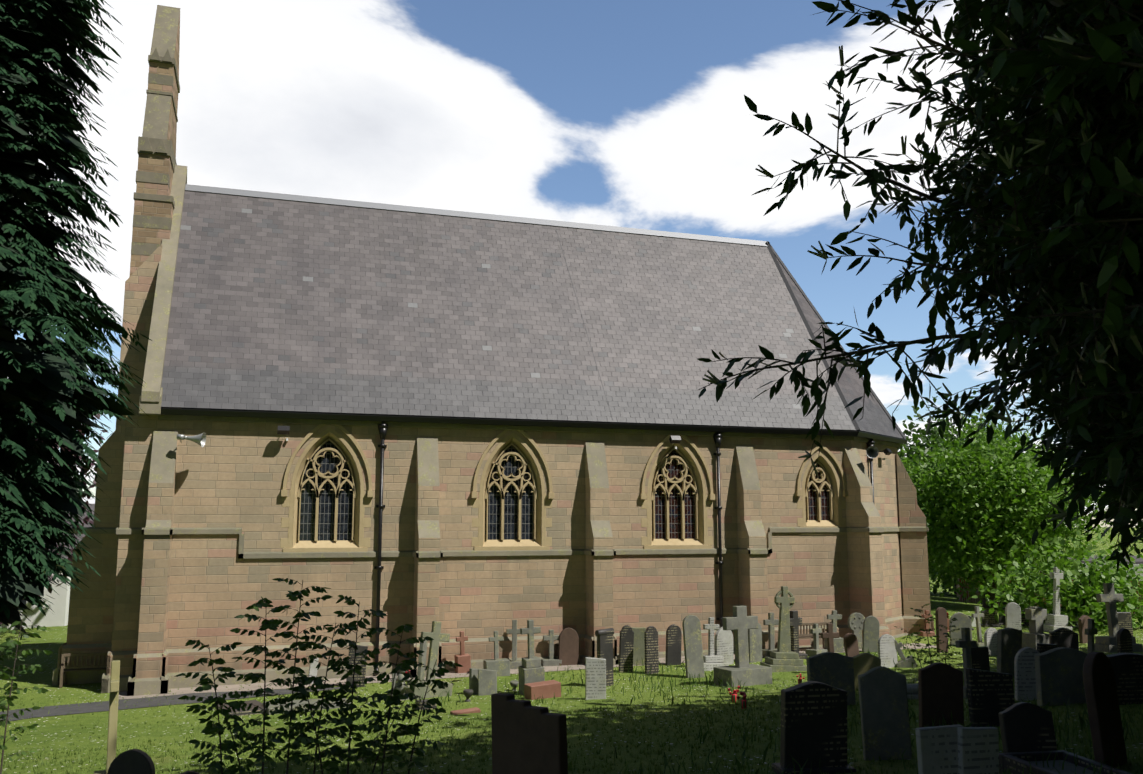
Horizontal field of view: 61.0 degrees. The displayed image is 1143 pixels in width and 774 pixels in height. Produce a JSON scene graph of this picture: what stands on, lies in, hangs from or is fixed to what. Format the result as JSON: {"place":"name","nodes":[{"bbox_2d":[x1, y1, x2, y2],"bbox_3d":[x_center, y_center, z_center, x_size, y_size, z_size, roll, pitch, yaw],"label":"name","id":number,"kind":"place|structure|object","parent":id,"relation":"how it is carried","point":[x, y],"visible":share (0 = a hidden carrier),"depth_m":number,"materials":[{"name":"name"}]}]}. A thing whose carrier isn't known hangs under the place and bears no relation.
{"place":"outdoors","nodes":[
{"label":"outdoors","id":0,"kind":"place"},
{"bbox_2d":[0,687,350,720],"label":"tarmac path","id":1,"kind":"structure","parent":0,"point":[89,707],"depth_m":24.60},
{"bbox_2d":[0,527,1142,773],"bbox_3d":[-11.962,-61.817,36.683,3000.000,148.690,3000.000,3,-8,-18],"label":"ground","id":2,"kind":"structure","parent":0,"point":[54,729],"depth_m":20.34,"materials":[{"name":"green plant"}]},
{"bbox_2d":[0,621,52,773],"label":"shrub","id":3,"kind":"object","parent":2,"relation":"on","point":[9,643],"visible":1,"depth_m":13.25,"materials":[{"name":"green plant"}]},
{"bbox_2d":[0,504,94,629],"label":"white house","id":4,"kind":"structure","parent":2,"relation":"on","point":[59,607],"depth_m":44.40,"materials":[{"name":"grey"}]},
{"bbox_2d":[0,353,110,623],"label":"foliage","id":5,"kind":"object","parent":2,"relation":"on","point":[86,518],"visible":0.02,"depth_m":41.46,"materials":[{"name":"green plant"}]},
{"bbox_2d":[0,0,151,632],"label":"conifer","id":6,"kind":"object","parent":2,"relation":"on","point":[52,390],"visible":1,"depth_m":15.83,"materials":[{"name":"green plant"}]},
{"bbox_2d":[59,652,107,687],"bbox_3d":[-13.914,8.080,27.883,1.300,0.920,0.580,3,-8,-18],"label":"bench","id":7,"kind":"object","parent":2,"relation":"on","point":[65,667],"visible":0.75,"depth_m":27.67,"materials":[{"name":"brown wood"}]},
{"bbox_2d":[93,660,119,773],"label":"wooden post","id":8,"kind":"object","parent":2,"relation":"on","point":[113,711],"visible":0.88,"depth_m":13.85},
{"bbox_2d":[107,749,154,773],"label":"gravestone","id":9,"kind":"object","parent":2,"relation":"on","point":[134,761],"visible":1,"depth_m":11.88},
{"bbox_2d":[215,698,350,715],"bbox_3d":[-7.107,7.888,23.927,3.235,0.367,2.040,3,-8,-18],"label":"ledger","id":10,"kind":"object","parent":2,"relation":"on","point":[311,701],"depth_m":23.41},
{"bbox_2d":[308,658,318,683],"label":"gravestone","id":11,"kind":"object","parent":2,"relation":"on","point":[313,670],"visible":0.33,"depth_m":27.41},
{"bbox_2d":[174,578,463,773],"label":"shrub","id":12,"kind":"object","parent":2,"relation":"on","point":[302,693],"visible":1,"depth_m":11.38,"materials":[{"name":"green plant"}]},
{"bbox_2d":[346,645,367,686],"bbox_3d":[-5.942,7.765,26.874,0.560,1.259,0.173,1,-8,-6],"label":"stone","id":13,"kind":"object","parent":2,"relation":"on","point":[351,654],"visible":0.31,"depth_m":26.84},
{"bbox_2d":[388,670,409,700],"bbox_3d":[-4.308,7.602,24.695,0.524,0.911,0.481,-6,-10,37],"label":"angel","id":14,"kind":"object","parent":2,"relation":"on","point":[398,679],"visible":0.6,"depth_m":24.69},
{"bbox_2d":[417,636,427,679],"bbox_3d":[-4.224,7.731,27.472,0.214,1.444,0.323,-2,-8,12],"label":"leaning slab","id":15,"kind":"object","parent":2,"relation":"on","point":[421,669],"visible":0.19,"depth_m":27.37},
{"bbox_2d":[405,621,452,698],"bbox_3d":[-3.701,7.193,25.359,1.093,2.089,0.755,4,-9,-25],"label":"cross gravestone","id":16,"kind":"object","parent":2,"relation":"on","point":[436,635],"visible":0.65,"depth_m":25.35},
{"bbox_2d":[454,631,470,672],"bbox_3d":[-3.261,7.997,29.116,0.452,1.331,0.353,3,-9,-23],"label":"cross","id":17,"kind":"object","parent":2,"relation":"on","point":[462,658],"visible":0.83,"depth_m":28.99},
{"bbox_2d":[450,707,480,714],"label":"grave slab","id":18,"kind":"structure","parent":2,"relation":"on","point":[468,710],"depth_m":21.71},
{"bbox_2d":[469,668,477,694],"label":"gravestone","id":19,"kind":"object","parent":2,"relation":"on","point":[473,679],"visible":0.33,"depth_m":25.32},
{"bbox_2d":[478,668,496,695],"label":"gravestone","id":20,"kind":"object","parent":2,"relation":"on","point":[487,681],"visible":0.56,"depth_m":25.13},
{"bbox_2d":[483,631,509,676],"bbox_3d":[-2.195,7.876,28.537,0.716,1.379,0.547,2,-8,-14],"label":"cross","id":21,"kind":"object","parent":2,"relation":"on","point":[501,666],"visible":0.85,"depth_m":28.31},
{"bbox_2d":[111,407,902,650],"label":"church walls","id":22,"kind":"structure","parent":2,"relation":"on","point":[230,474],"depth_m":30.01,"materials":[{"name":"stone"}]},
{"bbox_2d":[139,165,186,414],"bbox_3d":[-13.337,-3.091,32.438,0.560,9.000,9.300,3,-8,-18],"label":"gable coping","id":23,"kind":"object","parent":22,"relation":"attached to","point":[151,394],"visible":0.67,"depth_m":29.29,"materials":[{"name":"beige stone"}]},
{"bbox_2d":[52,616,935,695],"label":"plinth","id":24,"kind":"structure","parent":22,"relation":"on","point":[148,674],"depth_m":28.18,"materials":[{"name":"stone"}]},
{"bbox_2d":[67,415,928,558],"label":"string courses","id":25,"kind":"object","parent":22,"relation":"attached to","point":[242,554],"visible":0.81,"depth_m":30.42,"materials":[{"name":"beige stone"}]},
{"bbox_2d":[66,244,930,653],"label":"buttresses","id":26,"kind":"structure","parent":22,"relation":"on","point":[90,616],"depth_m":29.99,"materials":[{"name":"stone"}]},
{"bbox_2d":[129,5,179,276],"bbox_3d":[-13.880,-8.161,32.975,1.100,10.150,3.440,3,-8,-18],"label":"bellcote","id":27,"kind":"object","parent":26,"relation":"on","point":[160,121],"visible":0.42,"depth_m":31.68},
{"bbox_2d":[131,48,179,255],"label":"bellcote dressings","id":28,"kind":"structure","parent":27,"relation":"attached to","point":[154,146],"depth_m":31.12,"materials":[{"name":"stone"}]},
{"bbox_2d":[177,432,878,457],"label":"loudspeakers","id":29,"kind":"object","parent":22,"relation":"attached to","point":[871,451],"visible":1,"depth_m":27.68,"materials":[{"name":"metal"}]},
{"bbox_2d":[161,191,903,438],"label":"roof slates","id":30,"kind":"object","parent":22,"relation":"on","point":[288,306],"visible":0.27,"depth_m":33.07,"materials":[{"name":"stone"}]},
{"bbox_2d":[161,184,907,443],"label":"roof trim","id":31,"kind":"structure","parent":30,"relation":"attached to","point":[857,432],"depth_m":33.89,"materials":[{"name":"stone"}]},
{"bbox_2d":[280,424,847,551],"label":"window surrounds","id":32,"kind":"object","parent":22,"relation":"attached to","point":[358,542],"depth_m":31.01,"materials":[{"name":"stone"}]},
{"bbox_2d":[299,441,829,540],"bbox_3d":[0.532,3.437,31.820,18.200,3.060,0.001,3,-8,-18],"label":"window glass","id":33,"kind":"object","parent":32,"relation":"in","point":[326,514],"visible":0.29,"depth_m":30.92,"materials":[{"name":"glass"}]},
{"bbox_2d":[286,425,843,493],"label":"hood moulds","id":34,"kind":"object","parent":22,"relation":"attached to","point":[361,461],"depth_m":31.05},
{"bbox_2d":[277,426,892,459],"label":"floodlights","id":35,"kind":"object","parent":22,"relation":"attached to","point":[286,430],"visible":1,"depth_m":32.31,"materials":[{"name":"black metal"}]},
{"bbox_2d":[374,421,874,674],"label":"downpipes","id":36,"kind":"object","parent":22,"relation":"attached to","point":[383,429],"visible":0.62,"depth_m":29.63,"materials":[{"name":"black metal"}]},
{"bbox_2d":[506,620,521,668],"bbox_3d":[-1.750,7.945,29.788,0.602,1.559,0.457,0,-8,2],"label":"stone","id":37,"kind":"object","parent":2,"relation":"on","point":[514,631],"visible":0.54,"depth_m":29.78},
{"bbox_2d":[119,643,936,698],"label":"paving","id":38,"kind":"structure","parent":2,"relation":"on","point":[331,681],"depth_m":27.44,"materials":[{"name":"stone"}]},
{"bbox_2d":[798,622,830,648],"bbox_3d":[7.987,8.366,32.619,1.500,0.920,0.580,3,-8,-18],"label":"bench","id":39,"kind":"object","parent":38,"relation":"on","point":[804,635],"visible":0.35,"depth_m":32.38,"materials":[{"name":"brown wood"}]},
{"bbox_2d":[491,693,567,773],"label":"gravestone","id":40,"kind":"object","parent":2,"relation":"on","point":[528,737],"visible":1,"depth_m":9.20,"materials":[{"name":"stone"}]},
{"bbox_2d":[518,620,544,694],"bbox_3d":[-1.043,7.066,25.241,0.634,2.005,0.548,3,-8,-18],"label":"gravestone","id":41,"kind":"object","parent":2,"relation":"on","point":[531,669],"visible":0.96,"depth_m":25.07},
{"bbox_2d":[524,680,560,699],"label":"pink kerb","id":42,"kind":"structure","parent":2,"relation":"on","point":[548,689],"depth_m":24.16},
{"bbox_2d":[541,629,561,665],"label":"stone","id":43,"kind":"object","parent":2,"relation":"on","point":[551,660],"visible":0.81,"depth_m":30.18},
{"bbox_2d":[558,627,578,665],"bbox_3d":[-0.096,8.132,30.242,0.648,1.247,0.140,2,-8,-13],"label":"stone","id":44,"kind":"object","parent":2,"relation":"on","point":[568,649],"visible":0.75,"depth_m":30.19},
{"bbox_2d":[386,663,754,706],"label":"grass tufts","id":45,"kind":"object","parent":2,"relation":"on","point":[448,694],"visible":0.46,"depth_m":25.07,"materials":[{"name":"green plant"}]},
{"bbox_2d":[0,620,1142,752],"bbox_3d":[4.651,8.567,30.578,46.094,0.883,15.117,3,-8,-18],"label":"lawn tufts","id":46,"kind":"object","parent":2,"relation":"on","point":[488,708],"visible":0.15,"depth_m":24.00,"materials":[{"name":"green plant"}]},
{"bbox_2d":[585,657,605,699],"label":"gravestone","id":47,"kind":"object","parent":2,"relation":"on","point":[595,678],"visible":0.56,"depth_m":23.58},
{"bbox_2d":[595,628,613,685],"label":"gravestone","id":48,"kind":"object","parent":2,"relation":"on","point":[604,643],"visible":0.77,"depth_m":26.21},
{"bbox_2d":[618,625,633,672],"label":"gravestone","id":49,"kind":"object","parent":2,"relation":"on","point":[626,643],"visible":0.85,"depth_m":28.67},
{"bbox_2d":[631,627,645,664],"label":"stone","id":50,"kind":"object","parent":2,"relation":"on","point":[639,651],"visible":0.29,"depth_m":29.96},
{"bbox_2d":[644,626,658,673],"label":"gravestone","id":51,"kind":"object","parent":2,"relation":"on","point":[651,645],"visible":0.88,"depth_m":28.35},
{"bbox_2d":[665,624,681,665],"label":"stone","id":52,"kind":"object","parent":2,"relation":"on","point":[673,642],"visible":0.83,"depth_m":29.88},
{"bbox_2d":[682,615,704,677],"bbox_3d":[3.465,7.421,27.594,0.584,1.843,0.231,2,-8,-13],"label":"gravestone","id":53,"kind":"object","parent":2,"relation":"on","point":[693,648],"visible":0.83,"depth_m":27.54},
{"bbox_2d":[703,617,728,670],"bbox_3d":[4.181,7.759,29.150,0.859,1.643,0.669,3,-8,-18],"label":"gravestone","id":54,"kind":"object","parent":2,"relation":"on","point":[711,660],"visible":0.79,"depth_m":29.08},
{"bbox_2d":[714,627,733,664],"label":"stone","id":55,"kind":"object","parent":2,"relation":"on","point":[723,642],"visible":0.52,"depth_m":29.70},
{"bbox_2d":[713,606,772,686],"bbox_3d":[4.539,6.925,25.835,1.276,2.156,0.890,4,-9,-24],"label":"cross gravestone","id":56,"kind":"object","parent":2,"relation":"on","point":[740,623],"visible":0.9,"depth_m":25.71,"materials":[{"name":"stone"}]},
{"bbox_2d":[748,623,761,662],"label":"stone","id":57,"kind":"object","parent":2,"relation":"on","point":[755,643],"visible":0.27,"depth_m":30.27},
{"bbox_2d":[762,612,778,655],"bbox_3d":[6.500,8.101,31.607,0.645,1.482,0.472,3,-8,-18],"label":"cross","id":58,"kind":"object","parent":2,"relation":"on","point":[770,621],"visible":0.69,"depth_m":31.56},
{"bbox_2d":[760,586,806,671],"bbox_3d":[6.256,7.194,28.745,1.190,2.542,0.801,1,-8,-10],"label":"celtic cross","id":59,"kind":"object","parent":2,"relation":"on","point":[783,658],"visible":0.94,"depth_m":28.64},
{"bbox_2d":[790,610,807,658],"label":"gravestone","id":60,"kind":"object","parent":2,"relation":"on","point":[795,621],"visible":0.52,"depth_m":30.80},
{"bbox_2d":[772,681,855,773],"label":"gravestone","id":61,"kind":"object","parent":2,"relation":"on","point":[814,723],"visible":0.98,"depth_m":12.55,"materials":[{"name":"stone"}]},
{"bbox_2d":[805,624,826,655],"bbox_3d":[7.920,8.241,31.446,0.609,1.118,0.443,7,-11,-41],"label":"cross","id":62,"kind":"object","parent":2,"relation":"on","point":[816,630],"visible":0.83,"depth_m":31.38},
{"bbox_2d":[821,623,838,651],"bbox_3d":[7.380,7.480,27.562,0.605,1.508,0.447,1,-8,-8],"label":"cross","id":63,"kind":"object","parent":2,"relation":"on","point":[829,634],"visible":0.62,"depth_m":27.58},
{"bbox_2d":[806,652,855,704],"bbox_3d":[5.413,6.147,20.260,0.976,1.194,0.209,1,-8,-8],"label":"gravestone","id":64,"kind":"object","parent":2,"relation":"on","point":[833,669],"visible":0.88,"depth_m":20.22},
{"bbox_2d":[824,610,842,652],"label":"cross gravestone","id":65,"kind":"object","parent":2,"relation":"on","point":[834,616],"visible":0.67,"depth_m":32.17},
{"bbox_2d":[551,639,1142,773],"bbox_3d":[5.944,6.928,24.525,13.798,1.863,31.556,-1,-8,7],"label":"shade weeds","id":66,"kind":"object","parent":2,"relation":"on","point":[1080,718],"visible":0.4,"depth_m":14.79,"materials":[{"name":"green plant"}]},
{"bbox_2d":[843,633,858,656],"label":"stone","id":67,"kind":"object","parent":2,"relation":"on","point":[850,640],"visible":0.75,"depth_m":28.14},
{"bbox_2d":[847,612,864,648],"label":"gravestone","id":68,"kind":"object","parent":2,"relation":"on","point":[855,621],"visible":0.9,"depth_m":32.69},
{"bbox_2d":[853,652,880,689],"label":"gravestone","id":69,"kind":"object","parent":2,"relation":"on","point":[864,662],"visible":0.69,"depth_m":23.22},
{"bbox_2d":[862,615,879,651],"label":"gravestone","id":70,"kind":"object","parent":2,"relation":"on","point":[871,626],"visible":0.79,"depth_m":32.07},
{"bbox_2d":[858,666,911,760],"bbox_3d":[4.338,4.566,13.443,0.671,1.347,0.141,-1,-8,5],"label":"stone","id":71,"kind":"object","parent":2,"relation":"on","point":[884,714],"visible":0.79,"depth_m":13.39,"materials":[{"name":"stone"}]},
{"bbox_2d":[878,634,896,667],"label":"stone","id":72,"kind":"object","parent":2,"relation":"on","point":[887,651],"visible":0.67,"depth_m":28.61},
{"bbox_2d":[894,640,917,667],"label":"gravestone","id":73,"kind":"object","parent":2,"relation":"on","point":[901,663],"visible":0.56,"depth_m":28.47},
{"bbox_2d":[907,684,918,699],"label":"gravestone","id":74,"kind":"object","parent":2,"relation":"on","point":[913,690],"visible":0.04,"depth_m":20.83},
{"bbox_2d":[698,0,1142,571],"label":"tree","id":75,"kind":"object","parent":2,"relation":"on","point":[1060,244],"visible":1,"depth_m":4.22,"materials":[{"name":"green plant"}]},
{"bbox_2d":[919,610,934,636],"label":"gravestone","id":76,"kind":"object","parent":2,"relation":"on","point":[924,634],"visible":0.62,"depth_m":36.60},
{"bbox_2d":[894,603,963,669],"bbox_3d":[8.698,6.288,23.747,1.458,2.011,1.592,3,-8,-18],"label":"shrub","id":77,"kind":"object","parent":2,"relation":"on","point":[928,644],"visible":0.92,"depth_m":23.48,"materials":[{"name":"green plant"}]},
{"bbox_2d":[915,724,962,773],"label":"gravestone","id":78,"kind":"object","parent":2,"relation":"on","point":[937,749],"visible":0.91,"depth_m":9.84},
{"bbox_2d":[918,662,963,726],"bbox_3d":[6.267,5.273,16.478,0.763,1.157,0.143,0,-8,-4],"label":"stone","id":79,"kind":"object","parent":2,"relation":"on","point":[940,685],"visible":0.79,"depth_m":16.42,"materials":[{"name":"stone"}]},
{"bbox_2d":[935,607,947,652],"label":"stone","id":80,"kind":"object","parent":2,"relation":"on","point":[941,615],"visible":0.77,"depth_m":31.95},
{"bbox_2d":[949,612,971,644],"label":"stone","id":81,"kind":"object","parent":2,"relation":"on","point":[962,621],"visible":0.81,"depth_m":33.58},
{"bbox_2d":[955,628,976,698],"bbox_3d":[8.502,5.966,20.831,0.612,1.560,0.455,3,-9,-21],"label":"cross","id":82,"kind":"object","parent":2,"relation":"on","point":[966,644],"visible":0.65,"depth_m":20.87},
{"bbox_2d":[971,606,983,645],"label":"cross gravestone","id":83,"kind":"object","parent":2,"relation":"on","point":[977,615],"visible":0.71,"depth_m":33.83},
{"bbox_2d":[957,727,998,773],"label":"gravestone","id":84,"kind":"object","parent":2,"relation":"on","point":[978,750],"visible":0.95,"depth_m":9.85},
{"bbox_2d":[971,646,989,670],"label":"gravestone","id":85,"kind":"object","parent":2,"relation":"on","point":[980,657],"visible":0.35,"depth_m":25.92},
{"bbox_2d":[965,668,1014,726],"bbox_3d":[6.999,5.220,16.192,0.765,1.039,0.168,1,-8,-6],"label":"gravestone","id":86,"kind":"object","parent":2,"relation":"on","point":[990,695],"visible":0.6,"depth_m":16.14,"materials":[{"name":"stone"}]},
{"bbox_2d":[984,627,997,655],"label":"stone","id":87,"kind":"object","parent":2,"relation":"on","point":[990,637],"visible":0.56,"depth_m":31.29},
{"bbox_2d":[981,609,1000,626],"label":"modern stone","id":88,"kind":"object","parent":2,"relation":"on","point":[989,620],"visible":0.6,"depth_m":39.99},
{"bbox_2d":[896,387,1107,597],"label":"tree","id":89,"kind":"object","parent":2,"relation":"on","point":[923,437],"visible":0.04,"depth_m":81.12,"materials":[{"name":"green plant"}]},
{"bbox_2d":[907,422,1101,598],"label":"tree","id":90,"kind":"object","parent":2,"relation":"on","point":[936,571],"depth_m":60.40,"materials":[{"name":"green plant"}]},
{"bbox_2d":[898,405,1114,608],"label":"tree","id":91,"kind":"object","parent":2,"relation":"on","point":[968,511],"visible":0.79,"depth_m":48.70,"materials":[{"name":"green plant"}]},
{"bbox_2d":[997,627,1021,677],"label":"gravestone","id":92,"kind":"object","parent":2,"relation":"on","point":[1009,643],"visible":0.6,"depth_m":24.50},
{"bbox_2d":[1005,602,1020,629],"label":"stone","id":93,"kind":"object","parent":2,"relation":"on","point":[1013,614],"visible":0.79,"depth_m":35.38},
{"bbox_2d":[1014,647,1039,700],"bbox_3d":[9.275,5.868,19.686,0.592,1.156,0.127,0,-8,-1],"label":"stone","id":94,"kind":"object","parent":2,"relation":"on","point":[1024,672],"visible":0.67,"depth_m":19.64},
{"bbox_2d":[998,702,1056,752],"bbox_3d":[5.850,4.500,12.425,0.674,0.895,0.202,0,-8,-1],"label":"stone","id":95,"kind":"object","parent":2,"relation":"on","point":[1026,727],"visible":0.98,"depth_m":12.39,"materials":[{"name":"stone"}]},
{"bbox_2d":[1022,607,1048,649],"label":"cross gravestone","id":96,"kind":"object","parent":2,"relation":"on","point":[1035,634],"visible":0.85,"depth_m":32.40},
{"bbox_2d":[1037,643,1057,652],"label":"stone","id":97,"kind":"object","parent":2,"relation":"on","point":[1042,647],"visible":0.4,"depth_m":24.22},
{"bbox_2d":[956,555,1142,615],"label":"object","id":98,"kind":"structure","parent":2,"relation":"on","point":[1138,562],"depth_m":60.06,"materials":[{"name":"brick"}]},
{"bbox_2d":[962,524,1142,633],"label":"shrubs","id":99,"kind":"object","parent":2,"relation":"on","point":[1079,600],"visible":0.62,"depth_m":39.82,"materials":[{"name":"green plant"}]},
{"bbox_2d":[1043,567,1072,631],"bbox_3d":[19.058,8.428,38.307,0.834,2.608,0.825,1,-8,-8],"label":"memorial cross","id":100,"kind":"object","parent":2,"relation":"on","point":[1056,619],"visible":0.71,"depth_m":38.19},
{"bbox_2d":[1034,647,1087,706],"bbox_3d":[9.555,5.632,18.748,1.228,1.173,0.173,1,-8,-10],"label":"gravestone","id":101,"kind":"object","parent":2,"relation":"on","point":[1059,674],"visible":0.67,"depth_m":18.65,"materials":[{"name":"stone"}]},
{"bbox_2d":[1049,628,1078,649],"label":"gravestone","id":102,"kind":"object","parent":2,"relation":"on","point":[1064,637],"visible":0.58,"depth_m":31.34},
{"bbox_2d":[999,750,1131,773],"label":"kerb set","id":103,"kind":"structure","parent":2,"relation":"on","point":[1018,760],"depth_m":11.59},
{"bbox_2d":[1078,615,1091,643],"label":"stone","id":104,"kind":"object","parent":2,"relation":"on","point":[1083,625],"visible":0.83,"depth_m":34.45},
{"bbox_2d":[1085,619,1097,653],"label":"cross","id":105,"kind":"object","parent":2,"relation":"on","point":[1090,631],"visible":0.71,"depth_m":25.90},
{"bbox_2d":[1083,652,1127,767],"bbox_3d":[6.702,4.097,12.213,0.674,1.488,0.223,7,-10,-40],"label":"stone","id":106,"kind":"object","parent":2,"relation":"on","point":[1104,715],"visible":0.9,"depth_m":12.11,"materials":[{"name":"stone"}]},
{"bbox_2d":[1090,495,1142,555],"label":"tree","id":107,"kind":"object","parent":2,"relation":"on","point":[1138,525],"visible":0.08,"depth_m":79.06,"materials":[{"name":"green plant"}]},
{"bbox_2d":[1095,583,1142,652],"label":"cross","id":108,"kind":"object","parent":2,"relation":"on","point":[1109,597],"visible":0.77,"depth_m":32.52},
{"bbox_2d":[1106,653,1142,704],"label":"gravestone","id":109,"kind":"object","parent":2,"relation":"on","point":[1128,670],"visible":0.69,"depth_m":18.28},
{"bbox_2d":[1117,628,1132,652],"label":"stone","id":110,"kind":"object","parent":2,"relation":"on","point":[1124,640],"visible":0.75,"depth_m":27.75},
{"bbox_2d":[1117,612,1132,635],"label":"stone","id":111,"kind":"object","parent":2,"relation":"on","point":[1125,620],"visible":0.33,"depth_m":35.42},
{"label":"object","id":112,"kind":"object","parent":2,"relation":"on","visible":0},
{"bbox_2d":[933,0,997,169],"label":"tree","id":113,"kind":"object","parent":112,"relation":"on","point":[957,75],"depth_m":16.96,"materials":[{"name":"green plant"}]},
{"bbox_2d":[3,0,1141,526],"label":"sky","id":114,"kind":"structure","parent":0,"point":[619,113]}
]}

